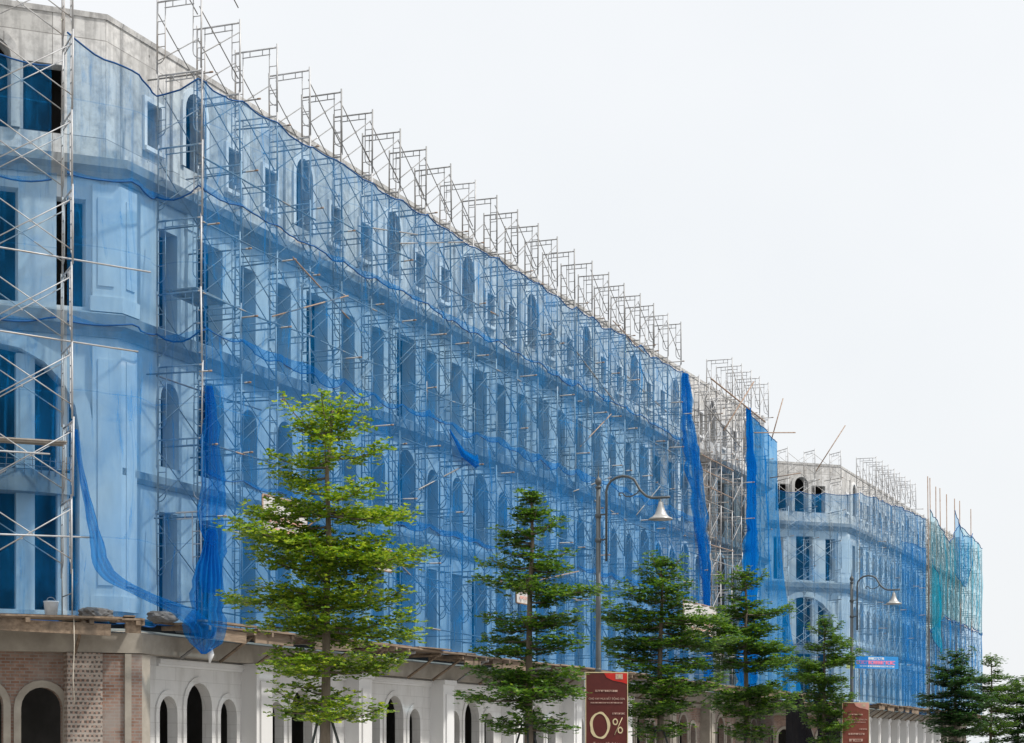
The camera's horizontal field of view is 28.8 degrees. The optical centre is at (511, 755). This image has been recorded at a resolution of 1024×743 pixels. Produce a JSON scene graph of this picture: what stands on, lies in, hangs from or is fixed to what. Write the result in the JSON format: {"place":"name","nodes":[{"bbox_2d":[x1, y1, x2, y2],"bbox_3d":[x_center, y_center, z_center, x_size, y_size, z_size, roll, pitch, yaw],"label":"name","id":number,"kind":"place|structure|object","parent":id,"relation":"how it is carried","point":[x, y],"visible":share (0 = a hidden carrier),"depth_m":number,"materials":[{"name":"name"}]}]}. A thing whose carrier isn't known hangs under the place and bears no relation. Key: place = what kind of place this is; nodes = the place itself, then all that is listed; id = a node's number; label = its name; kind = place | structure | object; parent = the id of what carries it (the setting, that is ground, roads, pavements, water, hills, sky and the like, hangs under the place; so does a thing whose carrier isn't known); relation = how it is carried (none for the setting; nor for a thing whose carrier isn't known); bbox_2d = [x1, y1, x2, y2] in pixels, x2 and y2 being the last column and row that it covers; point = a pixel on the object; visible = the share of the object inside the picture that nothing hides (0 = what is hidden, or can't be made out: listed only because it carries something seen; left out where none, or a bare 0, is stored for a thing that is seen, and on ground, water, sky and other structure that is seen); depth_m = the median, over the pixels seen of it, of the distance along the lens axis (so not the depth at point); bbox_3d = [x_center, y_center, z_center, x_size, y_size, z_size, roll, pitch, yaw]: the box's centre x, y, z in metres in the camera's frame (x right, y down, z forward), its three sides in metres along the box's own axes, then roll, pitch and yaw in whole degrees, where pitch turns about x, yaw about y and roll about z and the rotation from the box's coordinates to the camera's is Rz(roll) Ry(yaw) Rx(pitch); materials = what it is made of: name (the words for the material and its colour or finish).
{"place":"outdoors","nodes":[
{"label":"outdoors","id":0,"kind":"place"},
{"bbox_2d":[13,0,1023,742],"label":"sky","id":1,"kind":"structure","parent":0,"point":[825,198],"materials":[{"name":"white"}]},
{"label":"pavement","id":2,"kind":"structure","parent":0,"visible":0},
{"bbox_2d":[311,716,339,742],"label":"tree support","id":3,"kind":"object","parent":2,"relation":"on","point":[334,730],"visible":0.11,"depth_m":29.08,"materials":[{"name":"paint"}]},
{"bbox_2d":[212,388,440,742],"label":"street tree","id":4,"kind":"object","parent":2,"relation":"on","point":[328,551],"visible":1,"depth_m":28.84,"materials":[{"name":"green plant"}]},
{"bbox_2d":[516,724,536,742],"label":"tree support","id":5,"kind":"object","parent":2,"relation":"on","point":[527,726],"visible":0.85,"depth_m":36.72,"materials":[{"name":"paint"}]},
{"bbox_2d":[453,487,613,742],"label":"street tree","id":6,"kind":"object","parent":2,"relation":"on","point":[520,680],"visible":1,"depth_m":36.49,"materials":[{"name":"green plant"}]},
{"bbox_2d":[584,672,627,742],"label":"advertising sign","id":7,"kind":"object","parent":2,"relation":"on","point":[606,710],"visible":1,"depth_m":37.99,"materials":[{"name":"red metal"}]},
{"bbox_2d":[595,467,672,671],"bbox_3d":[2.380,-2.175,40.094,1.741,7.310,0.480,0,0,22],"label":"street lamp","id":8,"kind":"object","parent":2,"relation":"on","point":[660,514],"visible":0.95,"depth_m":40.30,"materials":[{"name":"metal"}]},
{"bbox_2d":[652,729,667,742],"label":"tree support","id":9,"kind":"object","parent":2,"relation":"on","point":[664,735],"visible":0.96,"depth_m":44.01,"materials":[{"name":"paint"}]},
{"bbox_2d":[584,549,747,742],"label":"street tree","id":10,"kind":"object","parent":2,"relation":"on","point":[670,688],"visible":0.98,"depth_m":43.81,"materials":[{"name":"green plant"}]},
{"bbox_2d":[682,565,803,742],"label":"street tree","id":11,"kind":"object","parent":2,"relation":"on","point":[748,615],"visible":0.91,"depth_m":50.81,"materials":[{"name":"green plant"}]},
{"bbox_2d":[775,614,869,742],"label":"street tree","id":12,"kind":"object","parent":2,"relation":"on","point":[824,681],"visible":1,"depth_m":58.71,"materials":[{"name":"green plant"}]},
{"bbox_2d":[841,702,868,742],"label":"advertising sign","id":13,"kind":"object","parent":2,"relation":"on","point":[858,732],"visible":0.92,"depth_m":59.00,"materials":[{"name":"red metal"}]},
{"bbox_2d":[850,571,901,701],"bbox_3d":[11.276,-2.175,62.311,1.741,7.310,0.480,0,0,22],"label":"street lamp","id":14,"kind":"object","parent":2,"relation":"on","point":[893,600],"visible":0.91,"depth_m":62.50,"materials":[{"name":"metal"}]},
{"bbox_2d":[912,646,1003,742],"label":"street tree","id":15,"kind":"object","parent":2,"relation":"on","point":[955,716],"visible":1,"depth_m":80.71,"materials":[{"name":"green plant"}]},
{"bbox_2d":[962,652,1023,742],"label":"street tree","id":16,"kind":"object","parent":2,"relation":"on","point":[995,731],"visible":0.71,"depth_m":89.11,"materials":[{"name":"green plant"}]},
{"bbox_2d":[989,674,1023,742],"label":"street tree","id":17,"kind":"object","parent":2,"relation":"on","point":[1014,737],"visible":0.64,"depth_m":97.78,"materials":[{"name":"green plant"}]},
{"label":"ground","id":18,"kind":"structure","parent":0,"visible":0},
{"bbox_2d":[0,0,785,742],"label":"concrete building","id":19,"kind":"structure","parent":18,"relation":"on","point":[146,686],"depth_m":51.03,"materials":[{"name":"paint"}]},
{"bbox_2d":[0,613,144,654],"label":"timber deck","id":20,"kind":"structure","parent":19,"relation":"attached to","point":[85,625],"depth_m":44.26,"materials":[{"name":"brown wood"}]},
{"bbox_2d":[43,597,58,614],"bbox_3d":[-10.405,-3.343,45.100,0.345,0.466,0.351,0,0,22],"label":"bucket","id":21,"kind":"object","parent":20,"relation":"on","point":[50,607],"visible":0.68,"depth_m":44.97,"materials":[{"name":"plastic"}]},
{"bbox_2d":[72,618,74,702],"bbox_3d":[-9.695,-2.125,44.206,0.022,1.952,0.083,0,0,22],"label":"hanging cord","id":22,"kind":"object","parent":20,"relation":"hanging from","point":[73,660],"visible":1,"depth_m":44.21,"materials":[{"name":"fabric"}]},
{"bbox_2d":[0,0,150,620],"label":"scaffold","id":23,"kind":"object","parent":20,"relation":"on","point":[69,271],"visible":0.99,"depth_m":44.79,"materials":[{"name":"grey metal"}]},
{"bbox_2d":[0,54,51,181],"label":"safety net","id":24,"kind":"object","parent":23,"relation":"attached to","point":[26,99],"visible":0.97,"depth_m":45.35,"materials":[{"name":"blue fabric"}]},
{"bbox_2d":[0,242,56,321],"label":"safety net","id":25,"kind":"object","parent":23,"relation":"attached to","point":[27,320],"visible":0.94,"depth_m":45.36,"materials":[{"name":"blue fabric"}]},
{"bbox_2d":[0,437,66,446],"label":"scaffold board","id":26,"kind":"object","parent":23,"relation":"on","point":[29,441],"visible":1,"depth_m":44.74,"materials":[{"name":"grey metal"}]},
{"bbox_2d":[7,357,61,620],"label":"safety net","id":27,"kind":"object","parent":23,"relation":"attached to","point":[55,391],"visible":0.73,"depth_m":45.62,"materials":[{"name":"blue fabric"}]},
{"bbox_2d":[75,429,215,638],"bbox_3d":[-8.265,-5.000,45.399,3.358,4.600,0.403,0,0,-30],"label":"bunched net","id":28,"kind":"object","parent":23,"relation":"hanging from","point":[97,544],"visible":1,"depth_m":44.73,"materials":[{"name":"blue fabric"}]},
{"bbox_2d":[78,607,113,616],"bbox_3d":[-9.431,-3.218,45.302,0.469,0.280,0.940,0,0,22],"label":"rubble","id":29,"kind":"object","parent":20,"relation":"on","point":[90,611],"visible":0.7,"depth_m":44.96,"materials":[{"name":"grey stone"}]},
{"bbox_2d":[153,619,719,699],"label":"timber deck","id":30,"kind":"structure","parent":19,"relation":"attached to","point":[279,638],"depth_m":55.54,"materials":[{"name":"brown wood"}]},
{"bbox_2d":[146,611,179,622],"bbox_3d":[-8.072,-3.201,46.217,0.500,0.257,0.868,0,0,22],"label":"rubble","id":31,"kind":"object","parent":30,"relation":"on","point":[160,616],"visible":0.99,"depth_m":45.93,"materials":[{"name":"grey stone"}]},
{"bbox_2d":[185,529,222,653],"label":"bunched net","id":32,"kind":"object","parent":30,"relation":"hanging from","point":[209,563],"visible":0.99,"depth_m":46.46,"materials":[{"name":"blue fabric"}]},
{"bbox_2d":[208,648,213,662],"bbox_3d":[-7.001,-2.329,46.476,0.152,0.368,0.165,0,0,22],"label":"cloth knot","id":33,"kind":"object","parent":32,"relation":"hanging from","point":[210,655],"visible":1,"depth_m":46.41,"materials":[{"name":"white fabric"}]},
{"bbox_2d":[146,0,693,671],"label":"scaffold","id":34,"kind":"object","parent":30,"relation":"on","point":[496,376],"visible":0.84,"depth_m":59.29,"materials":[{"name":"grey metal"}]},
{"bbox_2d":[67,32,206,200],"bbox_3d":[-8.876,-14.732,46.534,3.442,3.332,0.957,0,0,-33],"label":"safety net","id":35,"kind":"object","parent":34,"relation":"hanging from","point":[138,74],"visible":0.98,"depth_m":46.27,"materials":[{"name":"blue fabric"}]},
{"bbox_2d":[67,181,206,342],"bbox_3d":[-8.868,-11.550,46.511,3.433,3.604,0.966,0,0,-35],"label":"safety net","id":36,"kind":"object","parent":34,"relation":"attached to","point":[160,336],"visible":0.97,"depth_m":46.18,"materials":[{"name":"blue fabric"}]},
{"bbox_2d":[69,357,205,627],"bbox_3d":[-8.869,-6.508,46.509,3.436,7.052,0.963,0,0,-34],"label":"safety net","id":37,"kind":"object","parent":34,"relation":"hanging from","point":[129,403],"visible":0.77,"depth_m":46.14,"materials":[{"name":"blue fabric"}]},
{"bbox_2d":[164,287,227,307],"bbox_3d":[-7.582,-10.995,47.995,0.900,0.070,1.500,0,-2,22],"label":"scaffold board","id":38,"kind":"object","parent":34,"relation":"on","point":[207,300],"visible":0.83,"depth_m":47.92,"materials":[{"name":"grey metal"}]},
{"bbox_2d":[197,386,226,592],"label":"bunched net","id":39,"kind":"object","parent":34,"relation":"hanging from","point":[222,548],"visible":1,"depth_m":46.97,"materials":[{"name":"blue fabric"}]},
{"bbox_2d":[261,493,306,534],"bbox_3d":[-5.683,-5.900,50.036,0.090,1.060,2.360,0,0,22],"label":"banner","id":40,"kind":"object","parent":34,"relation":"attached to","point":[263,502],"visible":0.12,"depth_m":49.45,"materials":[{"name":"white fabric"}]},
{"bbox_2d":[344,416,370,426],"bbox_3d":[-4.469,-9.265,55.636,0.450,0.070,1.700,0,0,22],"label":"scaffold board","id":41,"kind":"object","parent":34,"relation":"on","point":[352,422],"visible":0.17,"depth_m":55.58,"materials":[{"name":"blue"}]},
{"bbox_2d":[375,549,392,572],"bbox_3d":[-3.546,-5.410,55.374,0.090,0.640,1.060,0,0,22],"label":"banner","id":42,"kind":"object","parent":34,"relation":"attached to","point":[388,570],"visible":0.07,"depth_m":55.59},
{"bbox_2d":[204,81,685,442],"bbox_3d":[0.064,-14.451,65.002,0.379,3.048,38.867,0,0,22],"label":"safety net","id":43,"kind":"object","parent":34,"relation":"attached to","point":[218,175],"visible":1,"depth_m":59.43,"materials":[{"name":"blue fabric"}]},
{"bbox_2d":[203,213,695,521],"bbox_3d":[0.345,-11.597,65.692,0.317,3.734,40.360,0,0,22],"label":"safety net","id":44,"kind":"object","parent":34,"relation":"attached to","point":[289,335],"visible":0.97,"depth_m":57.37,"materials":[{"name":"blue fabric"}]},
{"bbox_2d":[205,335,703,599],"bbox_3d":[0.581,-8.325,66.244,0.277,3.756,41.556,0,0,22],"label":"safety net","id":45,"kind":"object","parent":34,"relation":"attached to","point":[221,393],"visible":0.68,"depth_m":59.81,"materials":[{"name":"blue fabric"}]},
{"bbox_2d":[208,487,706,680],"bbox_3d":[0.760,-4.934,66.764,0.266,3.844,42.252,0,0,22],"label":"safety net","id":46,"kind":"object","parent":34,"relation":"attached to","point":[461,617],"visible":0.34,"depth_m":60.90,"materials":[{"name":"blue fabric"}]},
{"bbox_2d":[451,431,478,467],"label":"bunched net","id":47,"kind":"object","parent":34,"relation":"hanging from","point":[464,453],"visible":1,"depth_m":60.82,"materials":[{"name":"blue fabric"}]},
{"bbox_2d":[461,352,494,364],"bbox_3d":[-1.086,-12.725,64.084,0.500,0.070,1.700,0,0,22],"label":"scaffold board","id":48,"kind":"object","parent":34,"relation":"on","point":[480,358],"visible":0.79,"depth_m":63.91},
{"bbox_2d":[515,592,526,604],"bbox_3d":[0.357,-5.275,65.122,0.090,0.710,1.260,0,0,22],"label":"banner","id":49,"kind":"object","parent":34,"relation":"attached to","point":[521,599],"visible":0.45,"depth_m":64.98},
{"bbox_2d":[560,544,587,548],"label":"scaffold board","id":50,"kind":"object","parent":34,"relation":"on","point":[573,546],"visible":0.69,"depth_m":72.11,"materials":[{"name":"wood"}]},
{"bbox_2d":[661,375,743,683],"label":"scaffold","id":51,"kind":"object","parent":30,"relation":"on","point":[698,424],"visible":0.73,"depth_m":86.71,"materials":[{"name":"grey metal"}]},
{"bbox_2d":[681,374,712,680],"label":"bunched net","id":52,"kind":"object","parent":51,"relation":"hanging from","point":[702,559],"visible":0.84,"depth_m":84.67,"materials":[{"name":"blue fabric"}]},
{"bbox_2d":[683,600,715,637],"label":"banner","id":53,"kind":"object","parent":51,"relation":"attached to","point":[708,609],"visible":0.12,"depth_m":83.95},
{"bbox_2d":[705,404,739,445],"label":"scaffold tube","id":54,"kind":"object","parent":51,"relation":"attached to","point":[722,425],"visible":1,"depth_m":87.74,"materials":[{"name":"metal"}]},
{"bbox_2d":[702,684,811,708],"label":"timber deck","id":55,"kind":"structure","parent":19,"relation":"attached to","point":[738,689],"depth_m":92.83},
{"bbox_2d":[703,357,773,686],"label":"scaffold","id":56,"kind":"object","parent":55,"relation":"on","point":[733,484],"visible":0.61,"depth_m":91.87,"materials":[{"name":"grey metal"}]},
{"bbox_2d":[711,378,765,422],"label":"scaffold tube","id":57,"kind":"object","parent":56,"relation":"on","point":[713,380],"visible":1,"depth_m":89.88,"materials":[{"name":"grey metal"}]},
{"bbox_2d":[723,381,753,430],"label":"scaffold tube","id":58,"kind":"object","parent":56,"relation":"attached to","point":[738,405],"visible":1,"depth_m":89.40,"materials":[{"name":"metal"}]},
{"bbox_2d":[735,407,758,685],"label":"bunched net","id":59,"kind":"object","parent":56,"relation":"hanging from","point":[750,535],"visible":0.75,"depth_m":91.94,"materials":[{"name":"blue fabric"}]},
{"bbox_2d":[746,416,800,691],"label":"safety net","id":60,"kind":"object","parent":56,"relation":"attached to","point":[759,454],"visible":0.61,"depth_m":95.39,"materials":[{"name":"blue fabric"}]},
{"bbox_2d":[770,473,800,477],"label":"scaffold tube","id":61,"kind":"object","parent":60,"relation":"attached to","point":[785,475],"visible":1,"depth_m":95.61,"materials":[{"name":"metal"}]},
{"bbox_2d":[753,432,795,432],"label":"scaffold tube","id":62,"kind":"object","parent":56,"relation":"attached to","point":[774,432],"visible":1,"depth_m":94.01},
{"bbox_2d":[786,694,814,742],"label":"shade net","id":63,"kind":"object","parent":55,"relation":"hanging from","point":[797,731],"visible":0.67,"depth_m":98.15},
{"bbox_2d":[814,693,840,742],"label":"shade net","id":64,"kind":"object","parent":55,"relation":"hanging from","point":[828,733],"visible":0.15,"depth_m":103.80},
{"bbox_2d":[772,398,783,437],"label":"scaffold tube","id":65,"kind":"object","parent":19,"relation":"attached to","point":[777,417],"visible":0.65,"depth_m":99.33,"materials":[{"name":"metal"}]},
{"bbox_2d":[765,460,969,742],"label":"concrete building","id":66,"kind":"structure","parent":18,"relation":"on","point":[887,730],"depth_m":121.77,"materials":[{"name":"paint"}]},
{"bbox_2d":[784,701,987,725],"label":"timber deck","id":67,"kind":"structure","parent":66,"relation":"attached to","point":[893,708],"depth_m":126.41,"materials":[{"name":"brown wood"}]},
{"bbox_2d":[777,447,845,685],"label":"scaffold","id":68,"kind":"object","parent":67,"relation":"on","point":[830,554],"visible":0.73,"depth_m":117.20,"materials":[{"name":"grey metal"}]},
{"bbox_2d":[779,490,858,701],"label":"safety net","id":69,"kind":"object","parent":68,"relation":"attached to","point":[820,515],"visible":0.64,"depth_m":116.65,"materials":[{"name":"blue fabric"}]},
{"bbox_2d":[816,425,845,470],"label":"scaffold tube","id":70,"kind":"object","parent":68,"relation":"attached to","point":[830,448],"visible":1,"depth_m":117.07,"materials":[{"name":"metal"}]},
{"bbox_2d":[856,456,919,705],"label":"scaffold","id":71,"kind":"object","parent":67,"relation":"on","point":[895,490],"visible":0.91,"depth_m":125.14,"materials":[{"name":"grey metal"}]},
{"bbox_2d":[860,492,894,704],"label":"safety net","id":72,"kind":"object","parent":71,"relation":"attached to","point":[876,584],"visible":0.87,"depth_m":118.45,"materials":[{"name":"blue fabric"}]},
{"bbox_2d":[855,656,897,668],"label":"banner","id":73,"kind":"object","parent":72,"relation":"attached to","point":[875,662],"visible":1,"depth_m":118.62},
{"bbox_2d":[895,505,925,710],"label":"safety net","id":74,"kind":"object","parent":71,"relation":"attached to","point":[908,566],"visible":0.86,"depth_m":128.59,"materials":[{"name":"blue fabric"}]},
{"bbox_2d":[902,541,926,714],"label":"safety net","id":75,"kind":"object","parent":71,"relation":"attached to","point":[910,617],"visible":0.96,"depth_m":130.48,"materials":[{"name":"blue fabric"}]},
{"bbox_2d":[927,476,929,707],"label":"upright pole","id":76,"kind":"object","parent":67,"relation":"on","point":[928,582],"visible":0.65,"depth_m":134.64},
{"bbox_2d":[929,478,932,708],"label":"upright pole","id":77,"kind":"object","parent":67,"relation":"on","point":[931,581],"visible":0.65,"depth_m":135.49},
{"bbox_2d":[935,487,937,708],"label":"upright pole","id":78,"kind":"object","parent":67,"relation":"on","point":[936,582],"visible":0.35,"depth_m":137.40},
{"bbox_2d":[939,488,942,709],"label":"upright pole","id":79,"kind":"object","parent":67,"relation":"on","point":[940,572],"visible":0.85,"depth_m":139.13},
{"bbox_2d":[905,515,981,714],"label":"scaffold","id":80,"kind":"object","parent":67,"relation":"on","point":[922,672],"visible":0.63,"depth_m":144.11,"materials":[{"name":"grey metal"}]},
{"bbox_2d":[932,561,941,655],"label":"safety net","id":81,"kind":"object","parent":80,"relation":"hanging from","point":[937,628],"visible":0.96,"depth_m":135.51,"materials":[{"name":"teal fabric"}]},
{"bbox_2d":[929,617,982,711],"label":"safety net","id":82,"kind":"object","parent":80,"relation":"attached to","point":[950,638],"visible":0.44,"depth_m":141.90,"materials":[{"name":"teal fabric"}]},
{"bbox_2d":[930,510,982,635],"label":"safety net","id":83,"kind":"object","parent":80,"relation":"attached to","point":[959,557],"visible":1,"depth_m":143.96,"materials":[{"name":"teal fabric"}]},
{"bbox_2d":[946,494,948,699],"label":"upright pole","id":84,"kind":"object","parent":67,"relation":"on","point":[947,578],"visible":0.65,"depth_m":141.53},
{"bbox_2d":[954,499,955,653],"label":"upright pole","id":85,"kind":"object","parent":67,"relation":"on","point":[955,576],"visible":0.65,"depth_m":144.70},
{"bbox_2d":[959,501,960,669],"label":"upright pole","id":86,"kind":"object","parent":67,"relation":"on","point":[960,581],"visible":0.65,"depth_m":146.78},
{"bbox_2d":[970,509,971,709],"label":"upright pole","id":87,"kind":"object","parent":67,"relation":"on","point":[971,597],"visible":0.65,"depth_m":151.51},
{"bbox_2d":[955,511,972,586],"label":"safety net","id":88,"kind":"object","parent":87,"relation":"hanging from","point":[965,553],"visible":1,"depth_m":148.08,"materials":[{"name":"blue fabric"}]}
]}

